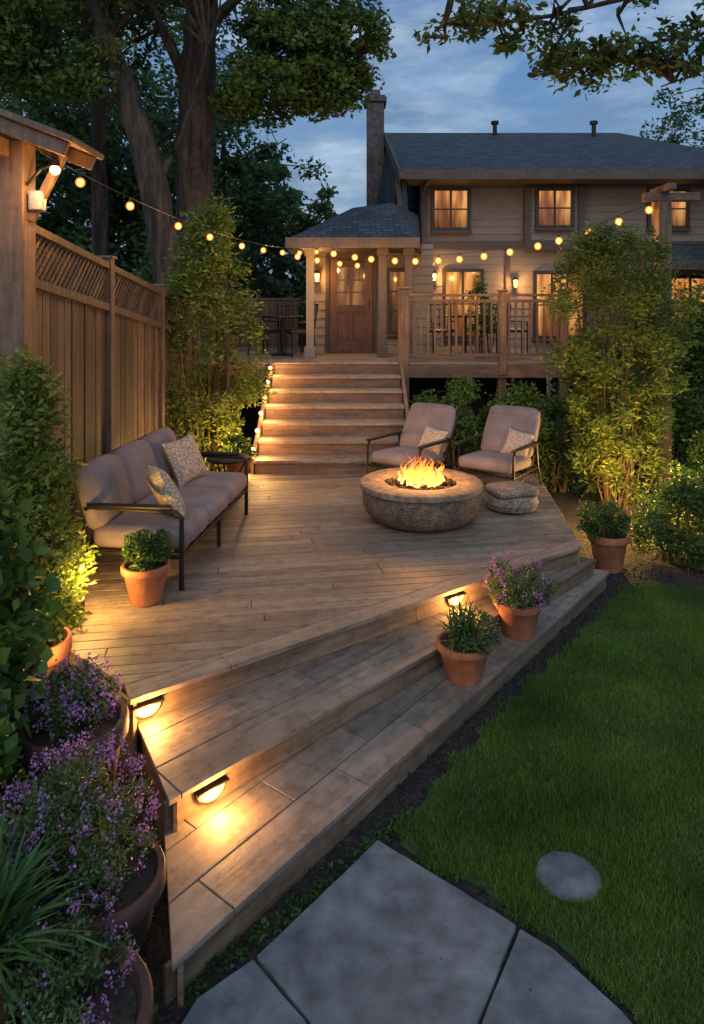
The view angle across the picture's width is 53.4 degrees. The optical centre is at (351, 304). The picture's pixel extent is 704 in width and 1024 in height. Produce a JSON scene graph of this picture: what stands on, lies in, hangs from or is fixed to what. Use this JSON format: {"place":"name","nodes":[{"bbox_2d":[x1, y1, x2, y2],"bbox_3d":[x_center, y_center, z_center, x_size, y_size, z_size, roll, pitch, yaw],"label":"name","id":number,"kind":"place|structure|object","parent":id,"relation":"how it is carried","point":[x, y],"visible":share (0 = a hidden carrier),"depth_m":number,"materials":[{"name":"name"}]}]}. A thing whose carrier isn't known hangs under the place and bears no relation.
{"place":"outdoors","nodes":[
{"label":"outdoors","id":0,"kind":"place"},
{"bbox_2d":[0,0,703,277],"label":"sky","id":1,"kind":"structure","parent":0,"point":[460,87],"materials":[{"name":"blue"}]},
{"bbox_2d":[4,463,703,1023],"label":"mulch bed","id":2,"kind":"object","parent":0,"point":[568,505],"visible":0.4,"depth_m":3.79,"materials":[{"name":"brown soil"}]},
{"bbox_2d":[0,673,23,870],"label":"ivy shrub","id":3,"kind":"object","parent":2,"relation":"on","point":[12,741],"visible":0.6,"depth_m":3.16,"materials":[{"name":"green plant"}]},
{"bbox_2d":[0,480,63,819],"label":"ivy shrub","id":4,"kind":"object","parent":2,"relation":"on","point":[21,663],"visible":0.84,"depth_m":3.55,"materials":[{"name":"green plant"}]},
{"bbox_2d":[14,594,71,694],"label":"potted plant","id":5,"kind":"object","parent":2,"relation":"on","point":[62,646],"visible":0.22,"depth_m":4.44,"materials":[{"name":"orange plant"}]},
{"bbox_2d":[2,468,90,642],"bbox_3d":[-2.103,1.891,4.716,0.776,1.630,0.668,0,0,0],"label":"shrub","id":6,"kind":"object","parent":2,"relation":"on","point":[56,522],"visible":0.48,"depth_m":4.61,"materials":[{"name":"green plant"}]},
{"bbox_2d":[0,343,101,642],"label":"shrub","id":7,"kind":"object","parent":2,"relation":"on","point":[30,404],"visible":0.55,"depth_m":4.67,"materials":[{"name":"green plant"}]},
{"bbox_2d":[0,108,103,517],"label":"pergola","id":8,"kind":"object","parent":2,"relation":"on","point":[23,200],"visible":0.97,"depth_m":4.90,"materials":[{"name":"brown wood"}]},
{"bbox_2d":[39,151,322,255],"bbox_3d":[-1.390,-0.910,8.650,0.074,0.429,7.321,0,0,14],"label":"string light","id":9,"kind":"object","parent":8,"relation":"hanging from","point":[80,181],"visible":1,"depth_m":7.10,"materials":[{"name":"yellow glass"}]},
{"bbox_2d":[0,798,137,1023],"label":"potted plant","id":10,"kind":"object","parent":2,"relation":"on","point":[14,896],"visible":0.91,"depth_m":2.44,"materials":[{"name":"green plant"}]},
{"bbox_2d":[15,651,128,821],"bbox_3d":[-1.454,2.272,3.621,0.575,0.856,0.548,0,0,0],"label":"potted plant","id":11,"kind":"object","parent":2,"relation":"on","point":[78,707],"visible":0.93,"depth_m":3.55,"materials":[{"name":"purple plant"}]},
{"bbox_2d":[0,882,152,1023],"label":"potted plant","id":12,"kind":"object","parent":2,"relation":"on","point":[105,985],"visible":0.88,"depth_m":2.42,"materials":[{"name":"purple plant"}]},
{"bbox_2d":[0,725,165,958],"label":"potted plant","id":13,"kind":"object","parent":2,"relation":"on","point":[136,891],"visible":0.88,"depth_m":2.82,"materials":[{"name":"purple plant"}]},
{"bbox_2d":[36,225,199,556],"bbox_3d":[-2.485,0.987,8.220,0.150,3.425,6.189,0,0,0],"label":"wooden fence","id":14,"kind":"object","parent":2,"relation":"on","point":[108,355],"visible":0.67,"depth_m":6.94,"materials":[{"name":"brown wood"}]},
{"bbox_2d":[0,711,420,1023],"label":"ground cover","id":15,"kind":"object","parent":2,"relation":"on","point":[298,908],"visible":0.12,"depth_m":3.16,"materials":[{"name":"green plant"}]},
{"bbox_2d":[160,191,278,471],"bbox_3d":[-1.920,0.568,9.605,1.814,4.280,1.364,0,0,0],"label":"tall shrub","id":16,"kind":"object","parent":2,"relation":"on","point":[209,261],"visible":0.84,"depth_m":9.46,"materials":[{"name":"green plant"}]},
{"bbox_2d":[64,474,609,1007],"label":"wooden deck","id":17,"kind":"structure","parent":2,"relation":"on","point":[298,702],"depth_m":4.51,"materials":[{"name":"brown wood"}]},
{"bbox_2d":[76,596,84,613],"bbox_3d":[-1.950,2.135,5.020,0.070,0.130,0.067,0,0,0],"label":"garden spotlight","id":18,"kind":"object","parent":17,"relation":"on","point":[82,603],"visible":0.32,"depth_m":5.00,"materials":[{"name":"metal"}]},
{"bbox_2d":[120,527,174,606],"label":"potted plant","id":19,"kind":"object","parent":17,"relation":"on","point":[144,573],"visible":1,"depth_m":5.11,"materials":[{"name":"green plant"}]},
{"bbox_2d":[68,428,247,590],"bbox_3d":[-1.659,1.739,6.423,0.979,0.933,2.024,0,0,6],"label":"outdoor sofa","id":20,"kind":"object","parent":17,"relation":"on","point":[118,500],"visible":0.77,"depth_m":5.83,"materials":[{"name":"fabric"}]},
{"bbox_2d":[145,465,185,517],"bbox_3d":[-1.550,1.540,5.800,0.158,0.462,0.462,-32,9,-27],"label":"throw pillow","id":21,"kind":"object","parent":20,"relation":"on","point":[162,486],"visible":0.86,"depth_m":5.63,"materials":[{"name":"fabric"}]},
{"bbox_2d":[162,433,207,486],"bbox_3d":[-1.660,1.540,6.980,0.158,0.462,0.462,-28,-8,23],"label":"throw pillow","id":22,"kind":"object","parent":20,"relation":"on","point":[183,455],"visible":1,"depth_m":6.87,"materials":[{"name":"fabric"}]},
{"bbox_2d":[206,453,249,495],"bbox_3d":[-1.420,1.975,8.050,0.500,0.460,0.500,0,0,0],"label":"side table","id":23,"kind":"object","parent":17,"relation":"on","point":[223,461],"visible":0.57,"depth_m":7.90,"materials":[{"name":"metal"}]},
{"bbox_2d":[223,432,258,473],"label":"potted plant","id":24,"kind":"object","parent":17,"relation":"on","point":[237,447],"visible":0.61,"depth_m":8.64,"materials":[{"name":"green plant"}]},
{"bbox_2d":[250,360,408,473],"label":"wooden staircase","id":25,"kind":"structure","parent":17,"relation":"on","point":[323,454],"depth_m":10.22,"materials":[{"name":"brown wood"}]},
{"bbox_2d":[366,402,459,473],"bbox_3d":[0.788,1.743,8.747,0.824,0.929,1.048,0,0,38],"label":"patio armchair","id":26,"kind":"object","parent":17,"relation":"on","point":[422,415],"visible":0.88,"depth_m":8.77,"materials":[{"name":"fabric"}]},
{"bbox_2d":[416,425,448,454],"bbox_3d":[1.000,1.680,8.720,0.334,0.334,0.114,10,-28,38],"label":"throw pillow","id":27,"kind":"object","parent":26,"relation":"on","point":[430,434],"visible":0.87,"depth_m":8.68,"materials":[{"name":"fabric"}]},
{"bbox_2d":[359,458,482,531],"bbox_3d":[0.710,1.842,7.223,1.268,0.715,1.268,0,0,0],"label":"fire pit","id":28,"kind":"object","parent":17,"relation":"on","point":[421,498],"visible":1,"depth_m":6.80,"materials":[{"name":"stone"}]},
{"bbox_2d":[422,594,504,686],"bbox_3d":[0.753,2.252,4.730,0.574,0.562,0.681,0,0,0],"label":"potted plant","id":29,"kind":"object","parent":17,"relation":"on","point":[464,645],"visible":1,"depth_m":4.67,"materials":[{"name":"green plant"}]},
{"bbox_2d":[452,405,543,484],"bbox_3d":[1.805,1.743,8.510,0.824,0.929,1.048,0,0,36],"label":"patio armchair","id":30,"kind":"object","parent":17,"relation":"on","point":[489,456],"visible":0.94,"depth_m":8.53,"materials":[{"name":"fabric"}]},
{"bbox_2d":[500,428,535,458],"bbox_3d":[2.010,1.680,8.490,0.343,0.343,0.117,10,-28,36],"label":"throw pillow","id":31,"kind":"object","parent":30,"relation":"on","point":[515,439],"visible":0.85,"depth_m":8.45,"materials":[{"name":"fabric"}]},
{"bbox_2d":[485,481,538,513],"bbox_3d":[1.720,2.062,7.550,0.570,0.275,0.567,0,0,0],"label":"stone","id":32,"kind":"object","parent":17,"relation":"on","point":[512,497],"visible":1,"depth_m":7.37,"materials":[{"name":"stone"}]},
{"bbox_2d":[482,550,559,640],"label":"potted plant","id":33,"kind":"object","parent":17,"relation":"on","point":[520,610],"visible":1,"depth_m":5.27,"materials":[{"name":"purple plant"}]},
{"bbox_2d":[200,287,571,468],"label":"raised deck","id":34,"kind":"structure","parent":2,"relation":"on","point":[504,364],"depth_m":11.41,"materials":[{"name":"brown wood"}]},
{"bbox_2d":[219,298,300,346],"bbox_3d":[-2.500,0.390,15.815,2.700,1.100,0.090,0,0,0],"label":"railing","id":35,"kind":"object","parent":34,"relation":"on","point":[268,308],"visible":0.34,"depth_m":15.80,"materials":[{"name":"brown wood"}]},
{"bbox_2d":[246,304,281,356],"bbox_3d":[-1.632,0.459,13.018,0.514,0.965,0.468,0,0,30],"label":"patio dining chair","id":36,"kind":"object","parent":34,"relation":"on","point":[267,331],"visible":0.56,"depth_m":13.08,"materials":[{"name":"metal"}]},
{"bbox_2d":[261,315,303,355],"bbox_3d":[-1.300,0.570,13.100,0.800,0.740,0.800,0,0,0],"label":"patio table","id":37,"kind":"object","parent":34,"relation":"on","point":[282,317],"visible":0.94,"depth_m":13.01,"materials":[{"name":"wood"}]},
{"bbox_2d":[277,304,302,353],"bbox_3d":[-1.200,0.459,13.663,0.468,0.965,0.514,0,0,0],"label":"patio dining chair","id":38,"kind":"object","parent":34,"relation":"on","point":[301,339],"visible":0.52,"depth_m":13.46,"materials":[{"name":"metal"}]},
{"bbox_2d":[285,304,318,357],"bbox_3d":[-0.915,0.459,12.713,0.514,0.965,0.468,0,0,-20],"label":"patio dining chair","id":39,"kind":"object","parent":34,"relation":"on","point":[291,331],"visible":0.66,"depth_m":12.56,"materials":[{"name":"metal"}]},
{"bbox_2d":[426,304,454,352],"bbox_3d":[1.687,0.459,13.165,0.468,0.965,0.514,0,0,20],"label":"patio dining chair","id":40,"kind":"object","parent":34,"relation":"on","point":[444,330],"visible":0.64,"depth_m":12.96,"materials":[{"name":"metal"}]},
{"bbox_2d":[445,315,479,352],"bbox_3d":[2.200,0.570,13.600,0.800,0.740,0.800,0,0,0],"label":"patio table","id":41,"kind":"object","parent":34,"relation":"on","point":[465,332],"visible":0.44,"depth_m":13.57,"materials":[{"name":"wood"}]},
{"bbox_2d":[464,275,496,357],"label":"shrub","id":42,"kind":"object","parent":34,"relation":"on","point":[478,288],"visible":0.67,"depth_m":12.57,"materials":[{"name":"green plant"}]},
{"bbox_2d":[475,304,510,352],"bbox_3d":[2.613,0.459,12.965,0.468,0.965,0.514,0,0,-20],"label":"patio dining chair","id":43,"kind":"object","parent":34,"relation":"on","point":[496,332],"visible":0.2,"depth_m":12.75,"materials":[{"name":"metal"}]},
{"bbox_2d":[393,389,455,467],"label":"round bush","id":44,"kind":"object","parent":2,"relation":"on","point":[423,400],"depth_m":10.64,"materials":[{"name":"green plant"}]},
{"bbox_2d":[418,372,490,473],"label":"round bush","id":45,"kind":"object","parent":2,"relation":"on","point":[467,425],"visible":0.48,"depth_m":10.03,"materials":[{"name":"green plant"}]},
{"bbox_2d":[466,377,565,482],"bbox_3d":[2.339,1.869,9.982,1.468,1.681,1.153,0,0,0],"label":"round bush","id":46,"kind":"object","parent":2,"relation":"on","point":[522,394],"visible":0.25,"depth_m":9.89,"materials":[{"name":"green plant"}]},
{"bbox_2d":[412,0,703,99],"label":"overhanging tree","id":47,"kind":"object","parent":2,"relation":"on","point":[607,57],"visible":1,"depth_m":7.56,"materials":[{"name":"green plant"}]},
{"bbox_2d":[523,390,597,499],"bbox_3d":[2.971,1.974,10.240,1.292,1.482,1.300,0,0,0],"label":"round bush","id":48,"kind":"object","parent":2,"relation":"on","point":[557,470],"visible":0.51,"depth_m":10.10,"materials":[{"name":"green plant"}]},
{"bbox_2d":[533,328,614,455],"bbox_3d":[3.886,1.575,12.016,1.662,2.351,1.539,0,0,-34],"label":"tall shrub","id":49,"kind":"object","parent":2,"relation":"on","point":[554,380],"visible":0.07,"depth_m":11.88,"materials":[{"name":"green plant"}]},
{"bbox_2d":[574,497,642,573],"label":"potted plant","id":50,"kind":"object","parent":2,"relation":"on","point":[610,540],"visible":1,"depth_m":7.03,"materials":[{"name":"green plant"}]},
{"bbox_2d":[536,217,703,515],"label":"tall shrub","id":51,"kind":"object","parent":2,"relation":"on","point":[598,247],"visible":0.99,"depth_m":8.94,"materials":[{"name":"green plant"}]},
{"bbox_2d":[593,290,703,470],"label":"tall shrub","id":52,"kind":"object","parent":2,"relation":"on","point":[679,443],"visible":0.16,"depth_m":11.15,"materials":[{"name":"green plant"}]},
{"bbox_2d":[626,466,703,571],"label":"hedge bush","id":53,"kind":"object","parent":2,"relation":"on","point":[680,493],"visible":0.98,"depth_m":7.27,"materials":[{"name":"green plant"}]},
{"bbox_2d":[641,183,699,493],"bbox_3d":[4.450,0.520,9.810,0.645,4.360,0.633,0,0,-43],"label":"timber post","id":54,"kind":"object","parent":2,"relation":"on","point":[663,197],"visible":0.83,"depth_m":9.71,"materials":[{"name":"brown wood"}]},
{"bbox_2d":[323,201,654,264],"bbox_3d":[1.900,-1.069,10.975,5.391,0.831,0.108,0,0,27],"label":"string light","id":55,"kind":"object","parent":54,"relation":"hanging from","point":[558,240],"visible":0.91,"depth_m":10.87,"materials":[{"name":"yellow glass"}]},
{"bbox_2d":[664,430,703,520],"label":"hedge bush","id":56,"kind":"object","parent":2,"relation":"on","point":[697,452],"visible":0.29,"depth_m":8.50,"materials":[{"name":"green plant"}]},
{"bbox_2d":[672,270,703,469],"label":"tall shrub","id":57,"kind":"object","parent":2,"relation":"on","point":[700,359],"visible":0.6,"depth_m":10.90,"materials":[{"name":"green plant"}]},
{"bbox_2d":[677,462,703,557],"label":"hedge bush","id":58,"kind":"object","parent":2,"relation":"on","point":[702,481],"visible":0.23,"depth_m":7.65,"materials":[{"name":"green plant"}]},
{"bbox_2d":[181,840,631,1023],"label":"flagstone path","id":59,"kind":"structure","parent":0,"point":[341,949],"depth_m":2.82,"materials":[{"name":"grey stone"}]},
{"bbox_2d":[203,423,703,462],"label":"ground","id":60,"kind":"structure","parent":0,"point":[678,458],"depth_m":12.91,"materials":[{"name":"soil"}]},
{"bbox_2d":[10,14,109,270],"bbox_3d":[-11.609,-4.228,21.671,8.275,14.073,7.419,0,0,-24],"label":"woodland tree","id":61,"kind":"object","parent":60,"relation":"on","point":[18,111],"visible":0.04,"depth_m":21.92,"materials":[{"name":"green plant"}]},
{"bbox_2d":[10,48,125,277],"bbox_3d":[-14.440,-4.550,29.675,11.077,14.714,9.130,0,0,0],"label":"woodland tree","id":62,"kind":"object","parent":60,"relation":"on","point":[20,113],"visible":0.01,"depth_m":30.01,"materials":[{"name":"green plant"}]},
{"bbox_2d":[0,24,136,295],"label":"woodland tree","id":63,"kind":"object","parent":60,"relation":"on","point":[27,106],"visible":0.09,"depth_m":17.10,"materials":[{"name":"green plant"}]},
{"bbox_2d":[40,0,171,299],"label":"slender tree","id":64,"kind":"object","parent":60,"relation":"on","point":[99,216],"visible":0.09,"depth_m":13.79,"materials":[{"name":"brown plant"}]},
{"bbox_2d":[0,0,234,298],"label":"leaning tree","id":65,"kind":"object","parent":60,"relation":"on","point":[24,69],"visible":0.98,"depth_m":11.38,"materials":[{"name":"brown plant"}]},
{"bbox_2d":[0,4,245,297],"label":"woodland tree","id":66,"kind":"object","parent":60,"relation":"on","point":[160,124],"visible":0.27,"depth_m":17.52,"materials":[{"name":"green plant"}]},
{"bbox_2d":[40,4,271,296],"bbox_3d":[-7.160,-4.124,24.763,9.204,13.861,7.289,0,0,10],"label":"woodland tree","id":67,"kind":"object","parent":60,"relation":"on","point":[125,160],"visible":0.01,"depth_m":24.57,"materials":[{"name":"green plant"}]},
{"bbox_2d":[116,239,214,449],"bbox_3d":[-3.423,0.751,12.457,2.056,3.930,1.956,0,0,0],"label":"tall shrub","id":68,"kind":"object","parent":60,"relation":"on","point":[143,276],"visible":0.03,"depth_m":12.22,"materials":[{"name":"green plant"}]},
{"bbox_2d":[116,210,247,340],"bbox_3d":[-3.782,0.236,15.254,2.909,5.156,2.699,0,0,0],"label":"woodland tree","id":69,"kind":"object","parent":60,"relation":"on","point":[234,249],"visible":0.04,"depth_m":15.19,"materials":[{"name":"green plant"}]},
{"bbox_2d":[10,0,396,355],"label":"oak tree","id":70,"kind":"object","parent":60,"relation":"on","point":[314,69],"visible":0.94,"depth_m":12.60,"materials":[{"name":"green plant"}]},
{"bbox_2d":[118,29,288,272],"bbox_3d":[-6.184,-4.413,29.909,8.404,14.430,6.713,0,0,0],"label":"woodland tree","id":71,"kind":"object","parent":60,"relation":"on","point":[223,63],"visible":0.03,"depth_m":28.85,"materials":[{"name":"green plant"}]},
{"bbox_2d":[154,97,305,345],"bbox_3d":[-3.550,-1.836,21.166,5.597,9.320,4.969,0,0,0],"label":"woodland tree","id":72,"kind":"object","parent":60,"relation":"on","point":[227,167],"visible":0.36,"depth_m":20.67,"materials":[{"name":"green plant"}]},
{"bbox_2d":[216,156,338,369],"bbox_3d":[-2.778,-1.292,24.993,4.894,8.203,4.612,0,0,38],"label":"woodland tree","id":73,"kind":"object","parent":60,"relation":"on","point":[281,264],"visible":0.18,"depth_m":24.39,"materials":[{"name":"green plant"}]},
{"bbox_2d":[286,198,337,294],"bbox_3d":[-1.465,-1.089,32.952,4.131,7.819,4.310,0,0,-40],"label":"woodland tree","id":74,"kind":"object","parent":60,"relation":"on","point":[332,213],"visible":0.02,"depth_m":32.65,"materials":[{"name":"green plant"}]},
{"bbox_2d":[285,90,703,421],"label":"two storey house","id":75,"kind":"structure","parent":60,"relation":"on","point":[442,194],"depth_m":15.91,"materials":[{"name":"paint"}]},
{"bbox_2d":[325,254,376,352],"bbox_3d":[-0.020,-0.025,13.729,1.000,1.930,0.063,0,0,0],"label":"entry door","id":76,"kind":"structure","parent":75,"relation":"in","point":[350,286],"depth_m":13.73,"materials":[{"name":"brown wood"}]},
{"bbox_2d":[291,250,434,267],"bbox_3d":[0.400,-0.866,13.875,0.102,0.317,4.573,0,0,41],"label":"string light","id":77,"kind":"object","parent":75,"relation":"hanging from","point":[339,262],"visible":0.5,"depth_m":13.10,"materials":[{"name":"yellow glass"}]},
{"bbox_2d":[387,268,404,336],"bbox_3d":[0.900,-0.055,13.715,0.520,1.340,0.130,0,0,0],"label":"window","id":78,"kind":"structure","parent":75,"relation":"in","point":[395,276],"depth_m":13.75,"materials":[{"name":"yellow"}]},
{"bbox_2d":[430,187,471,232],"bbox_3d":[2.250,-2.160,15.915,0.940,1.030,0.130,0,0,0],"label":"window","id":79,"kind":"structure","parent":75,"relation":"in","point":[450,206],"depth_m":15.95,"materials":[{"name":"yellow"}]},
{"bbox_2d":[442,269,483,340],"bbox_3d":[2.525,-0.005,15.915,0.990,1.640,0.130,0,0,0],"label":"window","id":80,"kind":"structure","parent":75,"relation":"in","point":[454,281],"depth_m":15.95,"materials":[{"name":"yellow"}]},
{"bbox_2d":[534,187,575,230],"bbox_3d":[4.580,-2.170,15.795,0.920,0.970,0.130,0,0,0],"label":"window","id":81,"kind":"structure","parent":75,"relation":"in","point":[554,206],"depth_m":15.83,"materials":[{"name":"yellow glass"}]},
{"bbox_2d":[532,271,586,340],"bbox_3d":[4.725,0.020,15.915,1.250,1.590,0.130,0,0,0],"label":"window","id":82,"kind":"structure","parent":75,"relation":"in","point":[540,278],"depth_m":15.95,"materials":[{"name":"yellow glass"}]},
{"bbox_2d":[645,188,691,230],"bbox_3d":[7.200,-2.170,15.915,1.000,0.970,0.130,0,0,0],"label":"window","id":83,"kind":"structure","parent":75,"relation":"in","point":[680,210],"depth_m":15.93,"materials":[{"name":"yellow"}]},
{"bbox_2d":[672,275,703,326],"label":"window","id":84,"kind":"structure","parent":75,"relation":"in","point":[699,278],"depth_m":15.95,"materials":[{"name":"yellow glass"}]},
{"bbox_2d":[639,78,703,143],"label":"woodland tree","id":85,"kind":"object","parent":60,"relation":"on","point":[663,128],"visible":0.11,"depth_m":24.42,"materials":[{"name":"green plant"}]},
{"bbox_2d":[666,92,703,148],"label":"woodland tree","id":86,"kind":"object","parent":60,"relation":"on","point":[680,122],"visible":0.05,"depth_m":28.24,"materials":[{"name":"green plant"}]},
{"bbox_2d":[507,320,527,352],"bbox_3d":[3.063,0.459,13.400,0.514,0.965,0.468,0,0,0],"label":"patio dining chair","id":87,"kind":"object","parent":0,"point":[518,330],"visible":0.29,"depth_m":13.18,"materials":[{"name":"metal"}]},
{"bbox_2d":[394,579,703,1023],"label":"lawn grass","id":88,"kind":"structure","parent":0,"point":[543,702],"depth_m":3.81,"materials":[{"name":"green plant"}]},
{"bbox_2d":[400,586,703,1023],"bbox_3d":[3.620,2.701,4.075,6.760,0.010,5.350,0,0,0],"label":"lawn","id":89,"kind":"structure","parent":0,"point":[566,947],"depth_m":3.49,"materials":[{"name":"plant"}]},
{"bbox_2d":[535,851,601,903],"bbox_3d":[1.019,2.705,3.299,0.303,0.030,0.303,0,0,0],"label":"stepping stone","id":90,"kind":"object","parent":89,"relation":"on","point":[567,873],"visible":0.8,"depth_m":3.30,"materials":[{"name":"grey stone"}]}
]}

